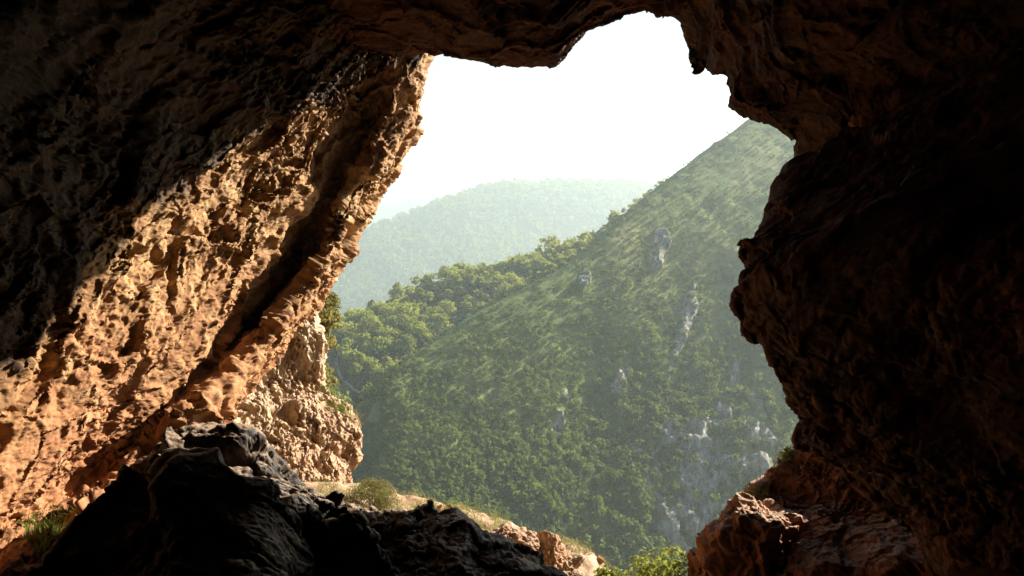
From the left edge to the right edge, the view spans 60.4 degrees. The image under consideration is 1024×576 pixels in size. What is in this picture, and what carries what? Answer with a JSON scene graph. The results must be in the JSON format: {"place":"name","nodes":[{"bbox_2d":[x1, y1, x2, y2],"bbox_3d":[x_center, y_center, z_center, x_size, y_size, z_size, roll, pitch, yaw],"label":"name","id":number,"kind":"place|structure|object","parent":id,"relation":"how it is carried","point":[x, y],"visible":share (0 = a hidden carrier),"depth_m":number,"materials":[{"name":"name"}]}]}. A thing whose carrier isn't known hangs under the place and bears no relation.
{"place":"outdoors","nodes":[
{"label":"outdoors","id":0,"kind":"place"},
{"bbox_2d":[0,0,433,575],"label":"cave wall","id":1,"kind":"structure","parent":0,"point":[192,192],"depth_m":7.91,"materials":[{"name":"stone"}]},
{"bbox_2d":[17,502,75,559],"bbox_3d":[-3.740,1.966,7.257,0.596,0.982,2.844,-4,8,-28],"label":"grass tuft","id":2,"kind":"object","parent":1,"relation":"on","point":[38,530],"depth_m":6.25,"materials":[{"name":"green plant"}]},
{"bbox_2d":[335,358,359,392],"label":"path","id":3,"kind":"structure","parent":0,"point":[341,377],"depth_m":442.65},
{"bbox_2d":[367,198,430,226],"bbox_3d":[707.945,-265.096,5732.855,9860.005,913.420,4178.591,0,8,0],"label":"distant hill","id":4,"kind":"structure","parent":0,"point":[410,206],"depth_m":5234.04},
{"bbox_2d":[368,179,652,226],"bbox_3d":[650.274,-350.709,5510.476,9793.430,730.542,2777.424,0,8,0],"label":"woodland","id":5,"kind":"object","parent":4,"relation":"on","point":[404,204],"visible":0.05,"depth_m":5249.89,"materials":[{"name":"green plant"}]},
{"bbox_2d":[303,482,610,575],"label":"ground","id":6,"kind":"structure","parent":0,"point":[591,562],"depth_m":10.90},
{"bbox_2d":[20,421,400,575],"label":"boulder","id":7,"kind":"object","parent":6,"relation":"on","point":[232,498],"visible":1,"depth_m":5.45,"materials":[{"name":"grey stone"}]},
{"bbox_2d":[234,300,362,484],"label":"crag","id":8,"kind":"structure","parent":6,"relation":"on","point":[298,423],"depth_m":11.62,"materials":[{"name":"brown stone"}]},
{"bbox_2d":[315,382,340,396],"bbox_3d":[-2.651,1.473,12.630,0.545,0.334,0.579,0,8,0],"label":"grass tuft","id":9,"kind":"object","parent":8,"relation":"on","point":[332,393],"visible":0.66,"depth_m":12.56,"materials":[{"name":"plant"}]},
{"bbox_2d":[318,290,344,389],"bbox_3d":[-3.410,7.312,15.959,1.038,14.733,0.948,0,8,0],"label":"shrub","id":10,"kind":"object","parent":8,"relation":"on","point":[328,315],"visible":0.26,"depth_m":15.02,"materials":[{"name":"green plant"}]},
{"bbox_2d":[325,392,359,417],"bbox_3d":[-2.367,1.637,12.114,0.730,0.399,0.648,-2,8,-15],"label":"grass tuft","id":11,"kind":"object","parent":8,"relation":"on","point":[342,410],"visible":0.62,"depth_m":12.07,"materials":[{"name":"green plant"}]},
{"bbox_2d":[341,410,367,428],"bbox_3d":[-2.203,1.792,12.011,0.569,0.341,0.580,0,8,0],"label":"grass tuft","id":12,"kind":"object","parent":8,"relation":"on","point":[353,417],"visible":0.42,"depth_m":12.00,"materials":[{"name":"plant"}]},
{"bbox_2d":[336,476,415,510],"bbox_3d":[-1.685,2.385,10.365,1.217,0.453,0.776,0,8,0],"label":"bush","id":13,"kind":"object","parent":6,"relation":"on","point":[386,494],"visible":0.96,"depth_m":10.24,"materials":[{"name":"green plant"}]},
{"bbox_2d":[347,499,567,575],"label":"rock ledge","id":14,"kind":"object","parent":6,"relation":"on","point":[428,539],"visible":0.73,"depth_m":6.23,"materials":[{"name":"grey stone"}]},
{"bbox_2d":[489,525,539,550],"bbox_3d":[-0.037,2.898,9.932,0.703,0.476,0.578,0,8,0],"label":"rock","id":15,"kind":"object","parent":6,"relation":"on","point":[522,535],"visible":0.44,"depth_m":9.84,"materials":[{"name":"beige stone"}]},
{"bbox_2d":[535,530,567,570],"bbox_3d":[0.398,3.073,10.028,0.474,0.584,0.594,-3,8,-23],"label":"rock","id":16,"kind":"object","parent":6,"relation":"on","point":[552,548],"visible":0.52,"depth_m":9.92,"materials":[{"name":"brown stone"}]},
{"bbox_2d":[562,550,585,575],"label":"rock","id":17,"kind":"object","parent":6,"relation":"on","point":[575,560],"visible":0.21,"depth_m":10.06,"materials":[{"name":"beige stone"}]},
{"bbox_2d":[570,568,583,575],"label":"rock","id":18,"kind":"object","parent":6,"relation":"on","point":[574,572],"visible":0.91,"depth_m":9.91,"materials":[{"name":"stone"}]},
{"bbox_2d":[597,556,604,564],"bbox_3d":[1.080,3.460,11.145,0.159,0.122,0.142,-4,9,-30],"label":"stone","id":19,"kind":"object","parent":6,"relation":"on","point":[599,559],"visible":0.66,"depth_m":11.11,"materials":[{"name":"stone"}]},
{"bbox_2d":[593,563,629,575],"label":"leafy plant","id":20,"kind":"object","parent":6,"relation":"on","point":[603,572],"visible":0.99,"depth_m":8.60,"materials":[{"name":"green plant"}]},
{"bbox_2d":[691,491,809,575],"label":"rock","id":21,"kind":"object","parent":6,"relation":"on","point":[745,534],"visible":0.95,"depth_m":7.92,"materials":[{"name":"reddish-brown rock"}]},
{"bbox_2d":[687,546,707,575],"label":"rock","id":22,"kind":"object","parent":21,"relation":"on","point":[691,571],"visible":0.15,"depth_m":8.27,"materials":[{"name":"brown stone"}]},
{"bbox_2d":[743,446,937,575],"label":"rock slope","id":23,"kind":"structure","parent":6,"relation":"on","point":[849,531],"depth_m":7.89,"materials":[{"name":"rock"}]},
{"bbox_2d":[618,545,689,575],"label":"leafy plant","id":24,"kind":"object","parent":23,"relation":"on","point":[644,569],"visible":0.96,"depth_m":8.53,"materials":[{"name":"green plant"}]},
{"bbox_2d":[743,482,774,499],"bbox_3d":[2.453,1.995,8.715,0.362,0.201,0.394,0,8,0],"label":"grass tuft","id":25,"kind":"object","parent":23,"relation":"on","point":[756,492],"visible":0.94,"depth_m":8.67,"materials":[{"name":"green plant"}]},
{"bbox_2d":[743,450,801,476],"bbox_3d":[2.651,1.815,8.954,0.629,0.320,0.590,3,8,21],"label":"grass tuft","id":26,"kind":"object","parent":23,"relation":"on","point":[776,465],"visible":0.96,"depth_m":8.95,"materials":[{"name":"plant"}]},
{"bbox_2d":[775,446,795,462],"bbox_3d":[2.847,1.727,9.095,0.529,0.349,0.274,-7,10,-44],"label":"leafy plant","id":27,"kind":"object","parent":23,"relation":"on","point":[785,455],"visible":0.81,"depth_m":9.05,"materials":[{"name":"green plant"}]},
{"bbox_2d":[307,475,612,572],"bbox_3d":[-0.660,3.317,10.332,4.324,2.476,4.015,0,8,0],"label":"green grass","id":28,"kind":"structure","parent":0,"point":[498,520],"depth_m":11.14,"materials":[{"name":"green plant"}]},
{"bbox_2d":[311,477,616,574],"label":"dry grass","id":29,"kind":"structure","parent":0,"point":[481,522],"depth_m":11.15,"materials":[{"name":"beige plant"}]},
{"bbox_2d":[329,212,625,416],"bbox_3d":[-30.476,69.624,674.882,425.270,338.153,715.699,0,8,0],"label":"wooded ridge","id":30,"kind":"structure","parent":0,"point":[427,287],"depth_m":531.23,"materials":[{"name":"plant"}]},
{"bbox_2d":[333,334,343,343],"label":"broadleaf tree","id":31,"kind":"object","parent":30,"relation":"on","point":[337,337],"visible":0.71,"depth_m":473.66,"materials":[{"name":"green plant"}]},
{"bbox_2d":[332,322,353,333],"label":"bushy tree","id":32,"kind":"object","parent":30,"relation":"on","point":[347,325],"visible":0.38,"depth_m":483.76,"materials":[{"name":"green plant"}]},
{"bbox_2d":[337,344,352,360],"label":"broadleaf tree","id":33,"kind":"object","parent":30,"relation":"on","point":[345,348],"visible":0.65,"depth_m":453.77,"materials":[{"name":"green plant"}]},
{"bbox_2d":[336,327,355,342],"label":"bushy tree","id":34,"kind":"object","parent":30,"relation":"on","point":[343,331],"visible":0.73,"depth_m":474.01,"materials":[{"name":"green plant"}]},
{"bbox_2d":[337,338,356,348],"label":"broadleaf tree","id":35,"kind":"object","parent":30,"relation":"on","point":[345,342],"visible":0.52,"depth_m":460.73,"materials":[{"name":"green plant"}]},
{"bbox_2d":[342,349,361,364],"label":"bushy tree","id":36,"kind":"object","parent":30,"relation":"on","point":[355,352],"visible":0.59,"depth_m":449.29,"materials":[{"name":"green plant"}]},
{"bbox_2d":[348,332,356,339],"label":"broadleaf tree","id":37,"kind":"object","parent":30,"relation":"on","point":[351,335],"visible":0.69,"depth_m":471.99,"materials":[{"name":"green plant"}]},
{"bbox_2d":[347,362,362,378],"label":"broadleaf tree","id":38,"kind":"object","parent":30,"relation":"on","point":[356,367],"visible":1,"depth_m":439.62,"materials":[{"name":"green plant"}]},
{"bbox_2d":[347,339,363,350],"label":"bushy tree","id":39,"kind":"object","parent":30,"relation":"on","point":[357,343],"visible":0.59,"depth_m":461.99,"materials":[{"name":"green plant"}]},
{"bbox_2d":[354,352,367,369],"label":"broadleaf tree","id":40,"kind":"object","parent":30,"relation":"on","point":[359,358],"visible":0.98,"depth_m":445.24,"materials":[{"name":"green plant"}]},
{"bbox_2d":[353,310,372,321],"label":"broadleaf tree","id":41,"kind":"object","parent":30,"relation":"on","point":[358,314],"visible":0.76,"depth_m":503.68,"materials":[{"name":"green plant"}]},
{"bbox_2d":[354,329,373,342],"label":"bushy tree","id":42,"kind":"object","parent":30,"relation":"on","point":[361,334],"visible":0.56,"depth_m":468.95,"materials":[{"name":"green plant"}]},
{"bbox_2d":[354,399,374,420],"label":"bushy tree","id":43,"kind":"object","parent":30,"relation":"on","point":[368,405],"visible":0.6,"depth_m":411.05,"materials":[{"name":"green plant"}]},
{"bbox_2d":[361,334,370,349],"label":"slender tree","id":44,"kind":"object","parent":30,"relation":"on","point":[365,338],"visible":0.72,"depth_m":463.02,"materials":[{"name":"green plant"}]},
{"bbox_2d":[361,341,373,355],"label":"broadleaf tree","id":45,"kind":"object","parent":30,"relation":"on","point":[367,349],"visible":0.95,"depth_m":457.15,"materials":[{"name":"green plant"}]},
{"bbox_2d":[358,382,380,399],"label":"bushy tree","id":46,"kind":"object","parent":30,"relation":"on","point":[369,390],"visible":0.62,"depth_m":423.62,"materials":[{"name":"green plant"}]},
{"bbox_2d":[366,299,375,308],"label":"slender tree","id":47,"kind":"object","parent":30,"relation":"on","point":[370,302],"visible":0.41,"depth_m":535.95,"materials":[{"name":"green plant"}]},
{"bbox_2d":[359,314,383,328],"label":"bushy tree","id":48,"kind":"object","parent":30,"relation":"on","point":[370,320],"visible":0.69,"depth_m":482.96,"materials":[{"name":"green plant"}]},
{"bbox_2d":[364,359,382,373],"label":"bushy tree","id":49,"kind":"object","parent":30,"relation":"on","point":[370,366],"visible":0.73,"depth_m":444.57,"materials":[{"name":"green plant"}]},
{"bbox_2d":[368,301,384,313],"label":"bushy tree","id":50,"kind":"object","parent":30,"relation":"on","point":[372,307],"visible":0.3,"depth_m":521.90,"materials":[{"name":"green plant"}]},
{"bbox_2d":[370,320,383,335],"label":"broadleaf tree","id":51,"kind":"object","parent":30,"relation":"on","point":[378,326],"visible":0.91,"depth_m":475.67,"materials":[{"name":"green plant"}]},
{"bbox_2d":[370,364,390,379],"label":"broadleaf tree","id":52,"kind":"object","parent":30,"relation":"on","point":[382,372],"visible":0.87,"depth_m":437.05,"materials":[{"name":"green plant"}]},
{"bbox_2d":[372,336,389,358],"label":"bushy tree","id":53,"kind":"object","parent":30,"relation":"on","point":[377,345],"visible":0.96,"depth_m":457.78,"materials":[{"name":"green plant"}]},
{"bbox_2d":[374,302,392,316],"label":"broadleaf tree","id":54,"kind":"object","parent":30,"relation":"on","point":[380,305],"visible":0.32,"depth_m":516.45,"materials":[{"name":"green plant"}]},
{"bbox_2d":[381,356,390,365],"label":"slender tree","id":55,"kind":"object","parent":30,"relation":"on","point":[385,358],"visible":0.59,"depth_m":449.09,"materials":[{"name":"green plant"}]},
{"bbox_2d":[378,305,394,318],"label":"bushy tree","id":56,"kind":"object","parent":30,"relation":"on","point":[385,312],"visible":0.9,"depth_m":507.01,"materials":[{"name":"green plant"}]},
{"bbox_2d":[375,333,397,353],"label":"bushy tree","id":57,"kind":"object","parent":30,"relation":"on","point":[391,342],"visible":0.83,"depth_m":460.85,"materials":[{"name":"green plant"}]},
{"bbox_2d":[376,325,396,336],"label":"bushy tree","id":58,"kind":"object","parent":30,"relation":"on","point":[386,329],"visible":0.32,"depth_m":471.82,"materials":[{"name":"green plant"}]},
{"bbox_2d":[386,328,403,343],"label":"broadleaf tree","id":59,"kind":"object","parent":30,"relation":"on","point":[395,334],"visible":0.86,"depth_m":466.61,"materials":[{"name":"green plant"}]},
{"bbox_2d":[389,316,402,330],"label":"bushy tree","id":60,"kind":"object","parent":30,"relation":"on","point":[392,325],"visible":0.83,"depth_m":483.42,"materials":[{"name":"green plant"}]},
{"bbox_2d":[386,315,405,329],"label":"bushy tree","id":61,"kind":"object","parent":30,"relation":"on","point":[392,317],"visible":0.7,"depth_m":484.61,"materials":[{"name":"green plant"}]},
{"bbox_2d":[390,282,402,294],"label":"broadleaf tree","id":62,"kind":"object","parent":30,"relation":"on","point":[398,286],"visible":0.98,"depth_m":565.46,"materials":[{"name":"green plant"}]},
{"bbox_2d":[391,295,406,304],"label":"broadleaf tree","id":63,"kind":"object","parent":30,"relation":"on","point":[402,300],"visible":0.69,"depth_m":534.39,"materials":[{"name":"green plant"}]},
{"bbox_2d":[393,303,414,315],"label":"bushy tree","id":64,"kind":"object","parent":30,"relation":"on","point":[402,306],"visible":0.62,"depth_m":501.27,"materials":[{"name":"green plant"}]},
{"bbox_2d":[398,314,409,329],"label":"bushy tree","id":65,"kind":"object","parent":30,"relation":"on","point":[401,321],"visible":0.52,"depth_m":484.88,"materials":[{"name":"green plant"}]},
{"bbox_2d":[395,333,416,348],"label":"bushy tree","id":66,"kind":"object","parent":30,"relation":"on","point":[411,339],"visible":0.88,"depth_m":462.12,"materials":[{"name":"green plant"}]},
{"bbox_2d":[400,317,419,335],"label":"bushy tree","id":67,"kind":"object","parent":30,"relation":"on","point":[411,321],"visible":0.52,"depth_m":474.56,"materials":[{"name":"green plant"}]},
{"bbox_2d":[405,321,430,336],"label":"bushy tree","id":68,"kind":"object","parent":30,"relation":"on","point":[416,324],"visible":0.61,"depth_m":472.35,"materials":[{"name":"green plant"}]},
{"bbox_2d":[413,287,425,297],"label":"slender tree","id":69,"kind":"object","parent":30,"relation":"on","point":[419,292],"visible":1,"depth_m":536.60,"materials":[{"name":"green plant"}]},
{"bbox_2d":[411,324,428,344],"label":"broadleaf tree","id":70,"kind":"object","parent":30,"relation":"on","point":[421,332],"visible":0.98,"depth_m":468.67,"materials":[{"name":"green plant"}]},
{"bbox_2d":[422,314,428,323],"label":"slender tree","id":71,"kind":"object","parent":30,"relation":"on","point":[426,317],"visible":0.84,"depth_m":489.24,"materials":[{"name":"green plant"}]},
{"bbox_2d":[425,334,438,341],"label":"broadleaf tree","id":72,"kind":"object","parent":30,"relation":"on","point":[433,337],"visible":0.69,"depth_m":473.34,"materials":[{"name":"green plant"}]},
{"bbox_2d":[423,306,445,318],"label":"bushy tree","id":73,"kind":"object","parent":30,"relation":"on","point":[433,310],"visible":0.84,"depth_m":506.61,"materials":[{"name":"green plant"}]},
{"bbox_2d":[430,313,447,326],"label":"broadleaf tree","id":74,"kind":"object","parent":30,"relation":"on","point":[438,319],"visible":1,"depth_m":492.61,"materials":[{"name":"green plant"}]},
{"bbox_2d":[438,265,454,279],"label":"bushy tree","id":75,"kind":"object","parent":30,"relation":"on","point":[441,271],"visible":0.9,"depth_m":563.91,"materials":[{"name":"green plant"}]},
{"bbox_2d":[437,299,456,314],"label":"bushy tree","id":76,"kind":"object","parent":30,"relation":"on","point":[444,304],"visible":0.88,"depth_m":512.75,"materials":[{"name":"green plant"}]},
{"bbox_2d":[443,289,453,298],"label":"slender tree","id":77,"kind":"object","parent":30,"relation":"on","point":[449,294],"visible":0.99,"depth_m":533.68,"materials":[{"name":"green plant"}]},
{"bbox_2d":[451,275,464,285],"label":"broadleaf tree","id":78,"kind":"object","parent":30,"relation":"on","point":[458,279],"visible":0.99,"depth_m":546.51,"materials":[{"name":"green plant"}]},
{"bbox_2d":[460,272,468,281],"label":"slender tree","id":79,"kind":"object","parent":30,"relation":"on","point":[463,275],"visible":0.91,"depth_m":550.38,"materials":[{"name":"green plant"}]},
{"bbox_2d":[466,274,476,288],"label":"broadleaf tree","id":80,"kind":"object","parent":30,"relation":"on","point":[472,279],"visible":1,"depth_m":544.09,"materials":[{"name":"green plant"}]},
{"bbox_2d":[464,265,480,275],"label":"bushy tree","id":81,"kind":"object","parent":30,"relation":"on","point":[470,270],"visible":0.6,"depth_m":557.57,"materials":[{"name":"green plant"}]},
{"bbox_2d":[471,301,488,311],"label":"bushy tree","id":82,"kind":"object","parent":30,"relation":"on","point":[479,305],"visible":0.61,"depth_m":511.82,"materials":[{"name":"green plant"}]},
{"bbox_2d":[475,277,485,287],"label":"slender tree","id":83,"kind":"object","parent":30,"relation":"on","point":[480,283],"visible":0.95,"depth_m":546.43,"materials":[{"name":"green plant"}]},
{"bbox_2d":[479,265,493,274],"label":"broadleaf tree","id":84,"kind":"object","parent":30,"relation":"on","point":[489,269],"visible":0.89,"depth_m":560.22,"materials":[{"name":"green plant"}]},
{"bbox_2d":[324,177,667,419],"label":"ridge woodland","id":85,"kind":"object","parent":30,"relation":"on","point":[553,242],"visible":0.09,"depth_m":549.33,"materials":[{"name":"green plant"}]},
{"bbox_2d":[494,281,512,297],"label":"bushy tree","id":86,"kind":"object","parent":30,"relation":"on","point":[502,290],"visible":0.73,"depth_m":527.93,"materials":[{"name":"green plant"}]},
{"bbox_2d":[501,272,516,285],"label":"bushy tree","id":87,"kind":"object","parent":30,"relation":"on","point":[512,276],"visible":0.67,"depth_m":542.60,"materials":[{"name":"green plant"}]},
{"bbox_2d":[508,257,518,272],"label":"slender tree","id":88,"kind":"object","parent":30,"relation":"on","point":[513,264],"visible":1,"depth_m":569.04,"materials":[{"name":"green plant"}]},
{"bbox_2d":[504,284,526,296],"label":"bushy tree","id":89,"kind":"object","parent":30,"relation":"on","point":[515,288],"visible":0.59,"depth_m":519.01,"materials":[{"name":"green plant"}]},
{"bbox_2d":[513,277,526,285],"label":"broadleaf tree","id":90,"kind":"object","parent":30,"relation":"on","point":[519,278],"visible":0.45,"depth_m":538.70,"materials":[{"name":"green plant"}]},
{"bbox_2d":[514,280,526,291],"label":"bushy tree","id":91,"kind":"object","parent":30,"relation":"on","point":[521,282],"visible":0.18,"depth_m":528.38,"materials":[{"name":"green plant"}]},
{"bbox_2d":[517,259,525,273],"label":"slender tree","id":92,"kind":"object","parent":30,"relation":"on","point":[521,263],"visible":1,"depth_m":568.54,"materials":[{"name":"green plant"}]},
{"bbox_2d":[526,251,543,259],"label":"bushy tree","id":93,"kind":"object","parent":30,"relation":"on","point":[535,253],"visible":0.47,"depth_m":585.68,"materials":[{"name":"green plant"}]},
{"bbox_2d":[529,255,547,270],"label":"bushy tree","id":94,"kind":"object","parent":30,"relation":"on","point":[536,261],"visible":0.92,"depth_m":564.51,"materials":[{"name":"green plant"}]},
{"bbox_2d":[536,270,548,277],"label":"broadleaf tree","id":95,"kind":"object","parent":30,"relation":"on","point":[541,274],"visible":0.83,"depth_m":550.18,"materials":[{"name":"green plant"}]},
{"bbox_2d":[544,248,555,256],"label":"slender tree","id":96,"kind":"object","parent":30,"relation":"on","point":[551,251],"visible":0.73,"depth_m":585.67,"materials":[{"name":"green plant"}]},
{"bbox_2d":[566,249,576,256],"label":"broadleaf tree","id":97,"kind":"object","parent":30,"relation":"on","point":[568,252],"visible":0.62,"depth_m":578.21,"materials":[{"name":"green plant"}]},
{"bbox_2d":[334,180,658,314],"bbox_3d":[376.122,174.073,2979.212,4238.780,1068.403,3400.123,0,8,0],"label":"distant hill","id":98,"kind":"structure","parent":0,"point":[526,225],"depth_m":2846.70,"materials":[{"name":"green plant"}]},
{"bbox_2d":[330,176,664,314],"bbox_3d":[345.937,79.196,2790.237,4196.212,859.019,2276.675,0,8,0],"label":"woodland","id":99,"kind":"object","parent":98,"relation":"on","point":[369,235],"visible":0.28,"depth_m":2791.10,"materials":[{"name":"green plant"}]},
{"bbox_2d":[378,173,665,207],"bbox_3d":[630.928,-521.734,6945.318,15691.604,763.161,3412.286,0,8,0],"label":"distant hill","id":100,"kind":"structure","parent":0,"point":[401,188],"depth_m":6650.47,"materials":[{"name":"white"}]},
{"bbox_2d":[399,11,747,177],"label":"sky","id":101,"kind":"structure","parent":0,"point":[626,100],"materials":[{"name":"white"}]},
{"bbox_2d":[351,119,798,575],"bbox_3d":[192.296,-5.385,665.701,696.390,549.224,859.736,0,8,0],"label":"hillside","id":102,"kind":"structure","parent":0,"point":[671,520],"depth_m":407.79,"materials":[{"name":"green plant"}]},
{"bbox_2d":[539,492,553,506],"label":"broadleaf tree","id":103,"kind":"object","parent":102,"relation":"on","point":[546,497],"visible":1,"depth_m":330.24,"materials":[{"name":"green plant"}]},
{"bbox_2d":[550,504,565,517],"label":"broadleaf tree","id":104,"kind":"object","parent":102,"relation":"on","point":[558,510],"visible":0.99,"depth_m":330.48,"materials":[{"name":"green plant"}]},
{"bbox_2d":[327,118,798,575],"bbox_3d":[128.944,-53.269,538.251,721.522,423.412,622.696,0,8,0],"label":"hill scrub","id":105,"kind":"object","parent":102,"relation":"on","point":[570,491],"visible":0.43,"depth_m":368.09,"materials":[{"name":"green plant"}]},
{"bbox_2d":[600,468,617,482],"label":"bushy tree","id":106,"kind":"object","parent":102,"relation":"on","point":[611,471],"visible":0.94,"depth_m":352.03,"materials":[{"name":"green plant"}]},
{"bbox_2d":[278,0,1023,157],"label":"cave roof","id":107,"kind":"structure","parent":0,"point":[808,76],"depth_m":7.91,"materials":[{"name":"brown stone"}]},
{"bbox_2d":[729,53,1023,575],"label":"cave wall","id":108,"kind":"structure","parent":0,"point":[876,304],"depth_m":5.38,"materials":[{"name":"brown stone"}]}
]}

